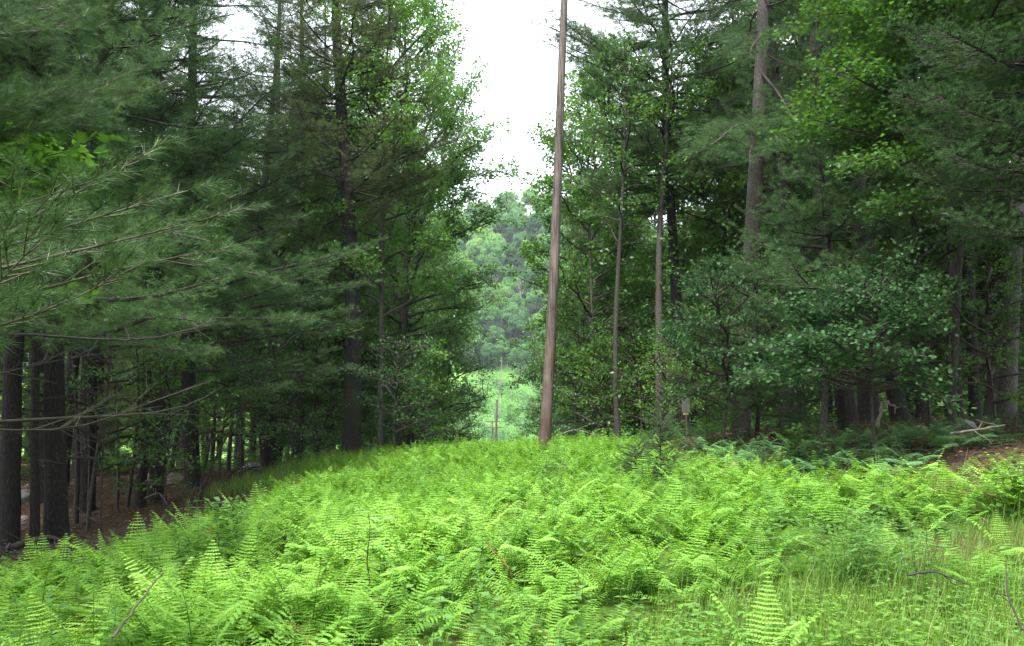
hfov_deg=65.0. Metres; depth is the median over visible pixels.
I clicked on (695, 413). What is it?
pine tree
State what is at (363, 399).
forest tree
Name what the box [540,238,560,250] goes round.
hill tree
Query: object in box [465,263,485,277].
hill tree
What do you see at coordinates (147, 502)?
undergrowth
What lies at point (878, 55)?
maple tree
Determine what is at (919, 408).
pine tree
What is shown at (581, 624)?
leafy weeds
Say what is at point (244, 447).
sapling
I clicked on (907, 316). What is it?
broad leaved shrub
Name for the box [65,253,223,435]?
forest tree
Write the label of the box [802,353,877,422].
sapling
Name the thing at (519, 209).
hill tree
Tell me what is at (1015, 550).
fern plant
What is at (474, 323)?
hill tree
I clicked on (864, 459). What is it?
fern plant
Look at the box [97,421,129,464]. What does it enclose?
sapling
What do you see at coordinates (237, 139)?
pine tree
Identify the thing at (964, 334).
pine tree
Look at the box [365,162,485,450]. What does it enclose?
oak tree
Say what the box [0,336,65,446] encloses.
sapling
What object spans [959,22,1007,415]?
pine tree
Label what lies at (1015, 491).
leafy bush
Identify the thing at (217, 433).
pine tree
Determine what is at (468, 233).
hill tree
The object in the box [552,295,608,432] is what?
pine tree
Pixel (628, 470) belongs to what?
shrub
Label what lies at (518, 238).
hill tree
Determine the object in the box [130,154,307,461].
forest tree
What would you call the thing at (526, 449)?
fern plant
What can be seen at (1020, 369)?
sapling
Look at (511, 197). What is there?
hill tree
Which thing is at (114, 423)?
sapling
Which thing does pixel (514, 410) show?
bush
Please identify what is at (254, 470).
brush branch
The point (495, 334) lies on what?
hill tree
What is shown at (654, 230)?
oak tree
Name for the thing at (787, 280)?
young pine tree
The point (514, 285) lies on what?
hill tree
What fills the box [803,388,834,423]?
forest tree
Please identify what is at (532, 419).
oak tree
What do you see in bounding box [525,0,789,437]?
pine tree
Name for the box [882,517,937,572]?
fern plant
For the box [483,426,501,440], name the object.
utility pole
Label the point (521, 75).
sky
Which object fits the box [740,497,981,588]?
weed clump
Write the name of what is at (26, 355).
forest tree
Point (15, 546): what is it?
fallen log
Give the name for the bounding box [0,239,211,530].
sapling
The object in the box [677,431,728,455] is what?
fern plant
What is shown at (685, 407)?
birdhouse
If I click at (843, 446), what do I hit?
fern plant
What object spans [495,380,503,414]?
utility pole
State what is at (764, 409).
sapling
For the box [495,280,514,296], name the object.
hill tree
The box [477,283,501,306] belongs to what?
hill tree
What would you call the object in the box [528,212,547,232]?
hill tree
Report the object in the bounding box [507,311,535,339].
hill tree
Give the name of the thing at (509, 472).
grass
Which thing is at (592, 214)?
slender tree
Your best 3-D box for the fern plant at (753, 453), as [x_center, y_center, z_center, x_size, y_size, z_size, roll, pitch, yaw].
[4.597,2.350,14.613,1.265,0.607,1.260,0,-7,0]
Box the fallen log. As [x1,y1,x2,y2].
[5,534,74,550]
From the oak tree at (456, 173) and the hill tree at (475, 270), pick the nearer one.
the oak tree at (456, 173)
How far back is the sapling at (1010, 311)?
17.75 m
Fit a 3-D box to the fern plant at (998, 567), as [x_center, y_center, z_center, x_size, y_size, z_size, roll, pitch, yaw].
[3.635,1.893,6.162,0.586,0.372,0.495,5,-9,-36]
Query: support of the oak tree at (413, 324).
on the ground at (684, 583)
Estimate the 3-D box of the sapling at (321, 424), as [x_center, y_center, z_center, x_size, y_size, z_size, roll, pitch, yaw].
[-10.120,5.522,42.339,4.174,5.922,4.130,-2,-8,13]
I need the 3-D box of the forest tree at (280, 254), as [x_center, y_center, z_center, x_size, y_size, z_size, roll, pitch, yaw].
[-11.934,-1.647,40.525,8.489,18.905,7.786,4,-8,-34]
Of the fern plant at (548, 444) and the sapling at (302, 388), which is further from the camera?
the sapling at (302, 388)
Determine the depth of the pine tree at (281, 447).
49.61 m
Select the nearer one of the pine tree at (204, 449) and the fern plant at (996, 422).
the fern plant at (996, 422)
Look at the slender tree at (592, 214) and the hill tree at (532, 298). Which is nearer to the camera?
the slender tree at (592, 214)
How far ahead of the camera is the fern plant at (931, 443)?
14.93 m
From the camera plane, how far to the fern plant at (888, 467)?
12.21 m
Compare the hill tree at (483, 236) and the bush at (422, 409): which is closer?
the bush at (422, 409)
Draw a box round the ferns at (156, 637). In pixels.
[0,550,632,645]
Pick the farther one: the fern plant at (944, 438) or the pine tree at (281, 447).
the pine tree at (281, 447)
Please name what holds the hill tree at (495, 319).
on the ground at (684, 583)
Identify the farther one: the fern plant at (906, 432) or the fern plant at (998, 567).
the fern plant at (906, 432)
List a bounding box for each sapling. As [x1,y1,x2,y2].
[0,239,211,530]
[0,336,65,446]
[0,362,29,444]
[0,396,74,470]
[21,428,29,466]
[71,303,139,456]
[78,392,122,453]
[80,349,250,511]
[97,391,129,468]
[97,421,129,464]
[167,285,303,483]
[167,407,217,456]
[168,397,212,440]
[197,283,346,505]
[199,412,233,467]
[222,432,258,464]
[226,410,285,460]
[232,324,345,464]
[244,417,307,459]
[277,387,342,456]
[280,347,386,454]
[280,381,341,456]
[338,328,450,454]
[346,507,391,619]
[363,349,463,446]
[376,326,505,445]
[420,389,491,444]
[516,298,650,435]
[521,322,613,437]
[569,307,700,437]
[628,369,676,437]
[638,304,771,442]
[690,233,839,433]
[710,360,776,429]
[751,381,777,424]
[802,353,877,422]
[804,373,856,417]
[816,172,1023,424]
[838,163,965,415]
[878,318,966,396]
[882,348,945,412]
[883,368,936,413]
[902,228,1023,434]
[907,110,1023,409]
[932,345,986,411]
[961,328,1023,405]
[979,325,1023,400]
[981,318,1023,385]
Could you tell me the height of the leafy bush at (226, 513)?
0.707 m
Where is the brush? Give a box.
[0,478,290,588]
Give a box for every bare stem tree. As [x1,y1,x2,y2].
[67,207,113,523]
[68,267,157,532]
[77,253,128,516]
[82,271,127,511]
[101,320,161,507]
[179,257,257,493]
[224,287,248,470]
[229,265,244,466]
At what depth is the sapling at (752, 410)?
40.18 m
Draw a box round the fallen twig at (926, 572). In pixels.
[907,570,969,585]
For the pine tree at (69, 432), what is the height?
23.865 m
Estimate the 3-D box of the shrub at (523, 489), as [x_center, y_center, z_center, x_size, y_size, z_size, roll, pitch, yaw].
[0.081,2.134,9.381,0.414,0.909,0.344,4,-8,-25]
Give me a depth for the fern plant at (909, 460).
12.62 m
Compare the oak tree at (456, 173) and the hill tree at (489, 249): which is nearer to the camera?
the oak tree at (456, 173)
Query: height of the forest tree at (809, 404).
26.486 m
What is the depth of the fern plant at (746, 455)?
15.15 m
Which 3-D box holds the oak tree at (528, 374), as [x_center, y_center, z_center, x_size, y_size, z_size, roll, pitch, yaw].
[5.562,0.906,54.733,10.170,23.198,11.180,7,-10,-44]
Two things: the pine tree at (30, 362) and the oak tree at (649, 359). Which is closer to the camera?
the pine tree at (30, 362)
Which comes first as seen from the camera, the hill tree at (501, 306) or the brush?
the brush
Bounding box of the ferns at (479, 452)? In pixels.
[188,425,799,534]
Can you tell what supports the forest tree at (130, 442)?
on the ground at (684, 583)
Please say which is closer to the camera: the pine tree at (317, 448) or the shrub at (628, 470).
the shrub at (628, 470)
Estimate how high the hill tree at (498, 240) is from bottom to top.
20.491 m
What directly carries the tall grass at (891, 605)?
on the ground at (684, 583)
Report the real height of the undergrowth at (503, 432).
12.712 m
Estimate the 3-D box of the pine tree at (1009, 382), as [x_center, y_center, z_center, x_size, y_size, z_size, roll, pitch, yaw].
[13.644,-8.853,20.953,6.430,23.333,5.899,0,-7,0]
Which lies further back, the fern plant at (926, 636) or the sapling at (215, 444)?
the sapling at (215, 444)
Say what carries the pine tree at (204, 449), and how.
on the ground at (684, 583)
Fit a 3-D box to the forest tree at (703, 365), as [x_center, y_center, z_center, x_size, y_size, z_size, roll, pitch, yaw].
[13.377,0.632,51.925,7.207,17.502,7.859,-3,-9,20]
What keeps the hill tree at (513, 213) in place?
on the ground at (684, 583)
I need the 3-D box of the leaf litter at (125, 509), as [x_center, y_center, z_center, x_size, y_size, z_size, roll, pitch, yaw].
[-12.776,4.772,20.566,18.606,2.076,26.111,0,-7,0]
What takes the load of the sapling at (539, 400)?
on the ground at (684, 583)
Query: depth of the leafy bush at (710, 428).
18.19 m
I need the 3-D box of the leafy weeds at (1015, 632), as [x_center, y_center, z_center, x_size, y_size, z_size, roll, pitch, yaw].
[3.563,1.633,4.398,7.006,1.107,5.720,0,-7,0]
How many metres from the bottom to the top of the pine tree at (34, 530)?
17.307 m
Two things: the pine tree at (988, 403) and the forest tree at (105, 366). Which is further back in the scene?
the forest tree at (105, 366)
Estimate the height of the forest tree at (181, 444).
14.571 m
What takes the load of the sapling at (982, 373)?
on the ground at (684, 583)
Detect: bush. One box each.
[198,497,257,552]
[384,362,468,445]
[480,406,489,414]
[503,412,515,422]
[506,404,515,409]
[510,407,519,415]
[552,336,653,440]
[618,326,730,435]
[698,414,730,447]
[777,423,830,470]
[970,451,1023,522]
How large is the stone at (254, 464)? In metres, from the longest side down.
1.017 x 0.730 x 0.534 m
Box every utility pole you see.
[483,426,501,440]
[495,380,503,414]
[495,399,497,441]
[539,0,567,452]
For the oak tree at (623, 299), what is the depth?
34.09 m
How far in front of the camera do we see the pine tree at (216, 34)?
37.64 m
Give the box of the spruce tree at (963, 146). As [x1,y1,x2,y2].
[865,0,1023,256]
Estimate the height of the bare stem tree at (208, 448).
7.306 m
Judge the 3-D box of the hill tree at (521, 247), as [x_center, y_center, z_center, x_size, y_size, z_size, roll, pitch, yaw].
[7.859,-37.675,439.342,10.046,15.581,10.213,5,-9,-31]
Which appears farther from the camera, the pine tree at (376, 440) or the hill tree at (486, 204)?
the hill tree at (486, 204)
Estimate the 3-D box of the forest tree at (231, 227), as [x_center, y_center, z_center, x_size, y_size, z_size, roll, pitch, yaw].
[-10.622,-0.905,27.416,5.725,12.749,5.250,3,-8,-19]
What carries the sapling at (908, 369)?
on the ground at (684, 583)
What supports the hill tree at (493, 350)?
on the ground at (684, 583)
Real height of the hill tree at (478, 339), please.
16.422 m
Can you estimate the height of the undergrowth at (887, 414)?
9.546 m
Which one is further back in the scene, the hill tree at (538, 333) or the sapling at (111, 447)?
the hill tree at (538, 333)
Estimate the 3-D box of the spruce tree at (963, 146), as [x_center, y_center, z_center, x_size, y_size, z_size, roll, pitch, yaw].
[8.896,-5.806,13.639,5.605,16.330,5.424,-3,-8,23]
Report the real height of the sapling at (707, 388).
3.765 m
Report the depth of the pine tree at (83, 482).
20.67 m
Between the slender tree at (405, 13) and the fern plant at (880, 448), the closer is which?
the fern plant at (880, 448)
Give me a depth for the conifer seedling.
13.31 m
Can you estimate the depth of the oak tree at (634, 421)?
47.32 m
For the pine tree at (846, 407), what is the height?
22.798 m
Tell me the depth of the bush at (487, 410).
255.91 m
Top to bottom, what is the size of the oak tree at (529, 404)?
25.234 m
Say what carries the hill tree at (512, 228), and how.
on the ground at (684, 583)
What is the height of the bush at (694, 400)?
3.794 m
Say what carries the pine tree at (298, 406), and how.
on the ground at (684, 583)
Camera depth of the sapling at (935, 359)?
27.63 m
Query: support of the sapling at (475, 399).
on the ground at (684, 583)
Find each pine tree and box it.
[0,0,161,548]
[0,0,238,556]
[0,0,254,512]
[0,0,274,458]
[0,0,328,546]
[0,34,163,502]
[13,0,333,508]
[17,0,363,503]
[22,265,66,457]
[25,14,182,485]
[65,261,141,467]
[77,230,142,464]
[103,0,388,489]
[103,306,131,464]
[107,315,178,429]
[130,2,249,470]
[171,341,235,455]
[175,0,365,469]
[199,13,285,470]
[199,163,250,469]
[201,406,258,461]
[210,125,330,465]
[213,376,220,458]
[225,1,338,465]
[228,333,278,460]
[233,0,467,455]
[234,0,379,465]
[258,4,384,454]
[362,429,404,450]
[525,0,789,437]
[543,55,654,438]
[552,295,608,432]
[619,91,731,435]
[646,0,807,381]
[664,199,708,421]
[670,0,847,437]
[678,240,847,447]
[701,14,906,424]
[712,0,807,428]
[723,108,947,448]
[751,0,918,424]
[762,1,821,425]
[796,0,859,429]
[805,16,911,422]
[885,2,1022,416]
[887,13,944,418]
[888,222,988,404]
[899,0,1023,417]
[930,0,1023,417]
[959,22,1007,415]
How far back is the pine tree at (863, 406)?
21.92 m
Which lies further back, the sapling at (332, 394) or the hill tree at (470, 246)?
the hill tree at (470, 246)
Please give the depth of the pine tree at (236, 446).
54.98 m
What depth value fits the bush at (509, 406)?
265.94 m
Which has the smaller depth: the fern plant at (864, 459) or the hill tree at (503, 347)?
the fern plant at (864, 459)
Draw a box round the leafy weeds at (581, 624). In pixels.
[0,442,881,645]
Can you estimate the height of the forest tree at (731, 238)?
19.855 m
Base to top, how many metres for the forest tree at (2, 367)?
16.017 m
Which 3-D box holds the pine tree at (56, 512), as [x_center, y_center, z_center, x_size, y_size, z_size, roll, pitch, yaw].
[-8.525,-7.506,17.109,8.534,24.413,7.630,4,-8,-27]
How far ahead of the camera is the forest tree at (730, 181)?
28.77 m
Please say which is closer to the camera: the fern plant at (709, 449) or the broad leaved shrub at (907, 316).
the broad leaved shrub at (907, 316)
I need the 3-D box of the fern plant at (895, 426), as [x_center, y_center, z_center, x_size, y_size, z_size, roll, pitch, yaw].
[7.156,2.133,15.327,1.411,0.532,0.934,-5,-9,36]
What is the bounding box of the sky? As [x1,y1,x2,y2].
[83,0,919,233]
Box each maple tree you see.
[0,12,123,318]
[752,0,1023,434]
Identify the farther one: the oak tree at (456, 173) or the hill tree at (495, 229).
the hill tree at (495, 229)
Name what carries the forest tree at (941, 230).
on the ground at (684, 583)
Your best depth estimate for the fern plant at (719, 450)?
15.64 m
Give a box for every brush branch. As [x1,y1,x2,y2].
[221,460,249,482]
[237,465,260,477]
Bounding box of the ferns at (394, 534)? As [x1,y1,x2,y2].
[0,448,1023,645]
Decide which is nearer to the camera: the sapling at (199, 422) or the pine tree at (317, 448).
the pine tree at (317, 448)
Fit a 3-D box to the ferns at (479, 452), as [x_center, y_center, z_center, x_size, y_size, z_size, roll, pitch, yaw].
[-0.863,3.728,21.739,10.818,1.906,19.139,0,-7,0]
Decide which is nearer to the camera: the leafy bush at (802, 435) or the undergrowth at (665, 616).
the undergrowth at (665, 616)
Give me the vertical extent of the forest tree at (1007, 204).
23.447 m
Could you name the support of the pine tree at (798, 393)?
on the ground at (684, 583)
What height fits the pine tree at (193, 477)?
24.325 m
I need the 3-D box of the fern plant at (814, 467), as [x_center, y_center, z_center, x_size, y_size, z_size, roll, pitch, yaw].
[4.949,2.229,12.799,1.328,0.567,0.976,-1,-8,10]
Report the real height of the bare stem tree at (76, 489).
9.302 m
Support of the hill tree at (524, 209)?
on the ground at (684, 583)
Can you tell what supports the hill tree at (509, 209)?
on the ground at (684, 583)
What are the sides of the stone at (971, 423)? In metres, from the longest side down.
0.746 x 0.540 x 0.359 m
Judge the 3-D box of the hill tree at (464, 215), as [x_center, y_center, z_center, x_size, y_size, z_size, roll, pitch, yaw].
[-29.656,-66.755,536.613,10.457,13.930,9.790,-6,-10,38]
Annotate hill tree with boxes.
[451,239,466,252]
[452,252,472,266]
[461,338,473,355]
[463,201,479,217]
[463,213,472,221]
[465,227,475,255]
[465,238,483,266]
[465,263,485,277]
[465,319,483,353]
[468,331,485,363]
[469,302,498,338]
[471,227,495,261]
[472,224,494,238]
[473,199,490,216]
[476,241,505,277]
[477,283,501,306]
[480,343,500,369]
[482,215,504,232]
[482,233,508,250]
[482,256,503,277]
[484,306,499,323]
[484,325,506,342]
[490,205,505,218]
[492,192,516,205]
[494,297,506,309]
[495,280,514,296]
[496,341,510,362]
[497,302,522,339]
[500,210,518,241]
[501,242,518,263]
[501,277,512,285]
[502,189,520,202]
[503,199,514,214]
[503,264,515,276]
[503,294,528,313]
[506,211,536,246]
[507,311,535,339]
[507,343,532,375]
[509,202,527,212]
[510,276,527,291]
[512,231,528,259]
[513,206,522,216]
[518,240,533,267]
[520,187,539,211]
[522,265,548,282]
[524,338,542,358]
[525,288,546,313]
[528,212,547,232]
[528,313,544,329]
[530,327,544,344]
[532,197,550,210]
[535,253,549,286]
[536,226,550,235]
[536,234,549,245]
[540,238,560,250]
[547,225,570,247]
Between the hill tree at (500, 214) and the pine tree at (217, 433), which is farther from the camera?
the hill tree at (500, 214)
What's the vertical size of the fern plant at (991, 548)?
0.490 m
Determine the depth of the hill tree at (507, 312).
368.36 m
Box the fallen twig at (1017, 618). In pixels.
[993,565,1022,630]
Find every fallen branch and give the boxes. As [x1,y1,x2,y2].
[144,488,167,504]
[555,419,611,438]
[876,400,905,426]
[949,420,1004,443]
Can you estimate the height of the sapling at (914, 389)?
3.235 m
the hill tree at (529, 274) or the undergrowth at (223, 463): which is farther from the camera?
the hill tree at (529, 274)
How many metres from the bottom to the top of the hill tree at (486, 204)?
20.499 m
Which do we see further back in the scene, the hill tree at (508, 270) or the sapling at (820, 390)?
the hill tree at (508, 270)
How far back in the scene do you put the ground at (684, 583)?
8.75 m
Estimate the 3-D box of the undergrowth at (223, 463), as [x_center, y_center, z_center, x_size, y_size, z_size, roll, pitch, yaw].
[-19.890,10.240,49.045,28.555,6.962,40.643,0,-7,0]
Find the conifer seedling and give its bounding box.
[633,406,690,491]
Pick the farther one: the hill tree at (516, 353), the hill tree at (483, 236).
the hill tree at (483, 236)
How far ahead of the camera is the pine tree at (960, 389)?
23.01 m
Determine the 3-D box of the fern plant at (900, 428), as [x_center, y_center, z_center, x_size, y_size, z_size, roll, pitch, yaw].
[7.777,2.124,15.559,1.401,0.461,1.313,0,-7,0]
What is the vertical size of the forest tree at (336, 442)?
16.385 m
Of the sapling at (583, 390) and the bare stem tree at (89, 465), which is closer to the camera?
the bare stem tree at (89, 465)
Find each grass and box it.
[188,444,416,504]
[222,437,722,533]
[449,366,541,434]
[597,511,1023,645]
[641,484,1023,645]
[695,411,1022,520]
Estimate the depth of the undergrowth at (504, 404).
280.72 m
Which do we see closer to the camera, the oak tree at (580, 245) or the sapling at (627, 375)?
the sapling at (627, 375)
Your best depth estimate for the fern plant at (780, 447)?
15.00 m
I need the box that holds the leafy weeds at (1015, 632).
[612,546,1019,645]
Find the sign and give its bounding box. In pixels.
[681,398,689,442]
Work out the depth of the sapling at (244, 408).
19.46 m
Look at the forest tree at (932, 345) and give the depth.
52.85 m
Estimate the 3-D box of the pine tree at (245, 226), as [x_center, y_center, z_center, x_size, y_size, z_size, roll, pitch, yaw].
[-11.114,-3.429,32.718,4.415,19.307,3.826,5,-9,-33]
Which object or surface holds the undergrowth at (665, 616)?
on the ground at (684, 583)
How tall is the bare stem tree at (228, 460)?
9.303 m
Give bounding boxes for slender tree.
[270,0,470,448]
[561,25,691,445]
[601,18,724,437]
[860,0,1023,424]
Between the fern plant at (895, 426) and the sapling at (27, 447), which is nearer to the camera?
the fern plant at (895, 426)
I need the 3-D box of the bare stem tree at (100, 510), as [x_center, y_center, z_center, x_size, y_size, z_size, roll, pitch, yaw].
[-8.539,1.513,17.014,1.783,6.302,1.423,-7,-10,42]
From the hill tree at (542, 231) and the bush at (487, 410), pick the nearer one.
the bush at (487, 410)
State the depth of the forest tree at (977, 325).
33.50 m
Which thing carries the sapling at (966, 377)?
on the ground at (684, 583)
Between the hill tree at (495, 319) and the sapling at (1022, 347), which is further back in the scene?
the hill tree at (495, 319)
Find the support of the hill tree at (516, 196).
on the ground at (684, 583)
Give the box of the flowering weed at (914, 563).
[881,505,954,605]
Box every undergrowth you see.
[1,457,332,567]
[21,436,368,480]
[273,423,727,462]
[444,426,551,444]
[454,376,537,430]
[595,550,1023,645]
[609,407,870,477]
[637,384,1023,441]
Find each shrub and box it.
[502,469,532,522]
[530,446,569,500]
[613,432,655,482]
[631,246,810,454]
[726,228,976,466]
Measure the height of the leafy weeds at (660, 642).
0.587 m
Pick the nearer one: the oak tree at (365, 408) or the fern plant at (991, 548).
the fern plant at (991, 548)
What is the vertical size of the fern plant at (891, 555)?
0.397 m
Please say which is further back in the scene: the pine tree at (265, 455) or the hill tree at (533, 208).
the hill tree at (533, 208)
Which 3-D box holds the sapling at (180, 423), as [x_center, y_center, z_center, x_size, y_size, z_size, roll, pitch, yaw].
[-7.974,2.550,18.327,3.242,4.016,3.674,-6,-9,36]
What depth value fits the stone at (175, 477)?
25.33 m
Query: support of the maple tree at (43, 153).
on the ground at (684, 583)
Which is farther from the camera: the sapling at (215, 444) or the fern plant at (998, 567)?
the sapling at (215, 444)
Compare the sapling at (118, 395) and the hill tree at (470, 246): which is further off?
the hill tree at (470, 246)
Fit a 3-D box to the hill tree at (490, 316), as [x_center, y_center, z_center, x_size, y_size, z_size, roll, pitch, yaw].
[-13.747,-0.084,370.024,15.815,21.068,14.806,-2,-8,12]
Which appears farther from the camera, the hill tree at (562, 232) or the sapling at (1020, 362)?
the hill tree at (562, 232)
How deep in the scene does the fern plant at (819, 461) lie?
13.68 m
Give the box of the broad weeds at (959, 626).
[759,552,1023,645]
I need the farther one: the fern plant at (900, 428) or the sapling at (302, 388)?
the sapling at (302, 388)
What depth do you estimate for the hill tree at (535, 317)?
365.70 m
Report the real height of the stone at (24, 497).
0.535 m
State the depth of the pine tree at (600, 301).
44.04 m
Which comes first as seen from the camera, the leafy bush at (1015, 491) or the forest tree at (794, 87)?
the leafy bush at (1015, 491)
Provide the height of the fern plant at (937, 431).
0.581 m
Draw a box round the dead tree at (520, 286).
[516,274,524,294]
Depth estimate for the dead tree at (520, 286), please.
397.74 m
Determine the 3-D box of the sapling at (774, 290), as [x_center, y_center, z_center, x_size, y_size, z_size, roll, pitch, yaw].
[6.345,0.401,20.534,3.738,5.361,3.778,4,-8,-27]
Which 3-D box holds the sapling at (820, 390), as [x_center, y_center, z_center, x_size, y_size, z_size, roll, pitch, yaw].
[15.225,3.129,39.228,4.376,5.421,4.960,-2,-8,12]
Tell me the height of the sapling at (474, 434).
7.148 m
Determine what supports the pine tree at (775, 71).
on the ground at (684, 583)
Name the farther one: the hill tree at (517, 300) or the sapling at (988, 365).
the hill tree at (517, 300)
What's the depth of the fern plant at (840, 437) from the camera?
15.69 m
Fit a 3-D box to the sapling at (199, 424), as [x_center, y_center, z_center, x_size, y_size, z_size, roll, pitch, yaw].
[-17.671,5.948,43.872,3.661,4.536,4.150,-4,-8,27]
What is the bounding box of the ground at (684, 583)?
[0,225,1023,645]
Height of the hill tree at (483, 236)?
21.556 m
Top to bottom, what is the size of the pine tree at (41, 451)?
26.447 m
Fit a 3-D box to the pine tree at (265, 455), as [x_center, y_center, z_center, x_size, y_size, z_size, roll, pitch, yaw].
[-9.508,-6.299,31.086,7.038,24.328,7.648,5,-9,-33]
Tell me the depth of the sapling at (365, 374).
24.77 m
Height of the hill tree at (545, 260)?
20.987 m
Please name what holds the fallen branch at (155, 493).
on the ground at (684, 583)
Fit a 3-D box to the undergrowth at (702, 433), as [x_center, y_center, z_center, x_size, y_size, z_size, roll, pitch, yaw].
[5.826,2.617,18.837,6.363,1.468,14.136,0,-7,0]
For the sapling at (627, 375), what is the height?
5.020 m
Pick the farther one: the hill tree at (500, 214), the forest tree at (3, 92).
the hill tree at (500, 214)
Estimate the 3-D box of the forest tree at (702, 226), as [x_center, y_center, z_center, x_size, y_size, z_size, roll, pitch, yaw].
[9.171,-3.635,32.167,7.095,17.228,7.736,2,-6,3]
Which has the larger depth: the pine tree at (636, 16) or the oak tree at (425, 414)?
the oak tree at (425, 414)
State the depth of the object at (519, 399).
301.70 m
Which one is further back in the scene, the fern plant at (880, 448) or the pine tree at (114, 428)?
the pine tree at (114, 428)
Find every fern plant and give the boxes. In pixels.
[524,441,545,457]
[530,442,555,455]
[539,442,566,454]
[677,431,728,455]
[692,437,747,457]
[703,438,762,460]
[708,576,823,645]
[721,453,791,472]
[722,432,776,462]
[730,438,807,464]
[748,449,812,476]
[761,434,825,457]
[770,442,843,465]
[771,429,828,449]
[781,448,866,479]
[794,440,862,469]
[801,425,869,448]
[812,432,870,457]
[820,438,900,468]
[823,423,898,444]
[835,448,920,474]
[838,541,924,578]
[848,423,920,446]
[865,422,926,449]
[865,431,927,464]
[876,423,948,443]
[881,433,952,467]
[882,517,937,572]
[884,616,967,645]
[893,418,952,447]
[911,423,998,450]
[914,412,977,435]
[936,542,1009,589]
[937,417,1013,447]
[937,523,1013,583]
[941,416,1023,444]
[961,510,1023,559]
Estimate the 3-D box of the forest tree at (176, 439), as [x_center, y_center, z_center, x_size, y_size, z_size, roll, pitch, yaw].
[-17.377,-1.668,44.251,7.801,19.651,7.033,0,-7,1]
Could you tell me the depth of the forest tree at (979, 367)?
57.49 m
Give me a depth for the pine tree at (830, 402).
33.00 m
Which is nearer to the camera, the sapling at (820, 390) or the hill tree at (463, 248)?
the sapling at (820, 390)
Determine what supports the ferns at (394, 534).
on the ground at (684, 583)
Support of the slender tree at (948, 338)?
on the ground at (684, 583)
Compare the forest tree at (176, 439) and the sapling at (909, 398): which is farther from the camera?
the sapling at (909, 398)
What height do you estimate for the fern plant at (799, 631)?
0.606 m
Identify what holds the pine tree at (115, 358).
on the ground at (684, 583)
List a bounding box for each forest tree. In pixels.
[0,2,113,283]
[0,177,65,399]
[0,275,43,395]
[6,10,186,478]
[24,245,142,425]
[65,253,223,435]
[104,343,141,449]
[113,141,265,473]
[118,120,285,432]
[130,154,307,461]
[142,133,235,467]
[203,127,362,406]
[280,385,387,450]
[309,259,390,445]
[625,12,793,432]
[654,44,773,413]
[662,39,841,367]
[664,34,848,428]
[664,223,761,414]
[708,0,976,422]
[761,18,956,338]
[792,224,855,425]
[796,87,1022,415]
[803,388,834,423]
[806,230,834,422]
[863,9,1023,307]
[877,219,966,394]
[882,0,1023,316]
[895,166,1023,396]
[910,277,1022,405]
[919,14,1023,323]
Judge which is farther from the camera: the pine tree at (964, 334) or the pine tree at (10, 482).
the pine tree at (964, 334)
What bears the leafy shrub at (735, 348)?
on the ground at (684, 583)
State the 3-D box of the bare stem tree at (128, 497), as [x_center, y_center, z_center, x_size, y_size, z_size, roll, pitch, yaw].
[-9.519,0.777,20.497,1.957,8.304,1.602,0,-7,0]
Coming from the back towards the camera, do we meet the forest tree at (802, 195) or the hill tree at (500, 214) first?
the hill tree at (500, 214)
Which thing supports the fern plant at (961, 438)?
on the ground at (684, 583)
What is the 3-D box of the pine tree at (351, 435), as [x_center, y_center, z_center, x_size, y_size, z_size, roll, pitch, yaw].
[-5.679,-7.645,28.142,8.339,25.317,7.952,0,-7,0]
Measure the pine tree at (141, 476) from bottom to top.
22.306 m
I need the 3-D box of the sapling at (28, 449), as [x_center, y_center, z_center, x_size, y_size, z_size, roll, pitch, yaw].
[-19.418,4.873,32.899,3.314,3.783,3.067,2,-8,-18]
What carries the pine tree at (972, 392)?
on the ground at (684, 583)
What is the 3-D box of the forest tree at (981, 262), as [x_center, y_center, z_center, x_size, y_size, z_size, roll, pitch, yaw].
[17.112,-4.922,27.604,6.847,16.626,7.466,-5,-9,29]
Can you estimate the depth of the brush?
12.51 m
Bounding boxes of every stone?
[21,489,29,502]
[21,515,29,529]
[147,472,182,484]
[239,462,261,471]
[957,418,976,430]
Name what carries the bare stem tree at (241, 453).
on the ground at (684, 583)
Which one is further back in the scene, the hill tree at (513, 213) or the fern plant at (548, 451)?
the hill tree at (513, 213)
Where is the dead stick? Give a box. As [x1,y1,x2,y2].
[111,572,162,638]
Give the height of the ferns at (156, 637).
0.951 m
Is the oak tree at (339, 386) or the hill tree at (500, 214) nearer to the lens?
the oak tree at (339, 386)
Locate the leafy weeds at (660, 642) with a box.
[509,594,941,645]
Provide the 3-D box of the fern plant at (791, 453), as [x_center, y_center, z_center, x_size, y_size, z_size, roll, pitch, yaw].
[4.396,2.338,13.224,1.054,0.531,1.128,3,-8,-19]
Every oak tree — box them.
[207,94,384,452]
[245,105,433,452]
[277,329,397,449]
[294,0,527,448]
[331,106,509,447]
[337,249,448,448]
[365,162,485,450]
[376,325,439,444]
[496,174,667,440]
[498,66,689,440]
[511,344,554,439]
[515,301,597,438]
[526,259,634,436]
[528,42,689,435]
[528,196,669,439]
[584,161,729,433]
[587,246,674,433]

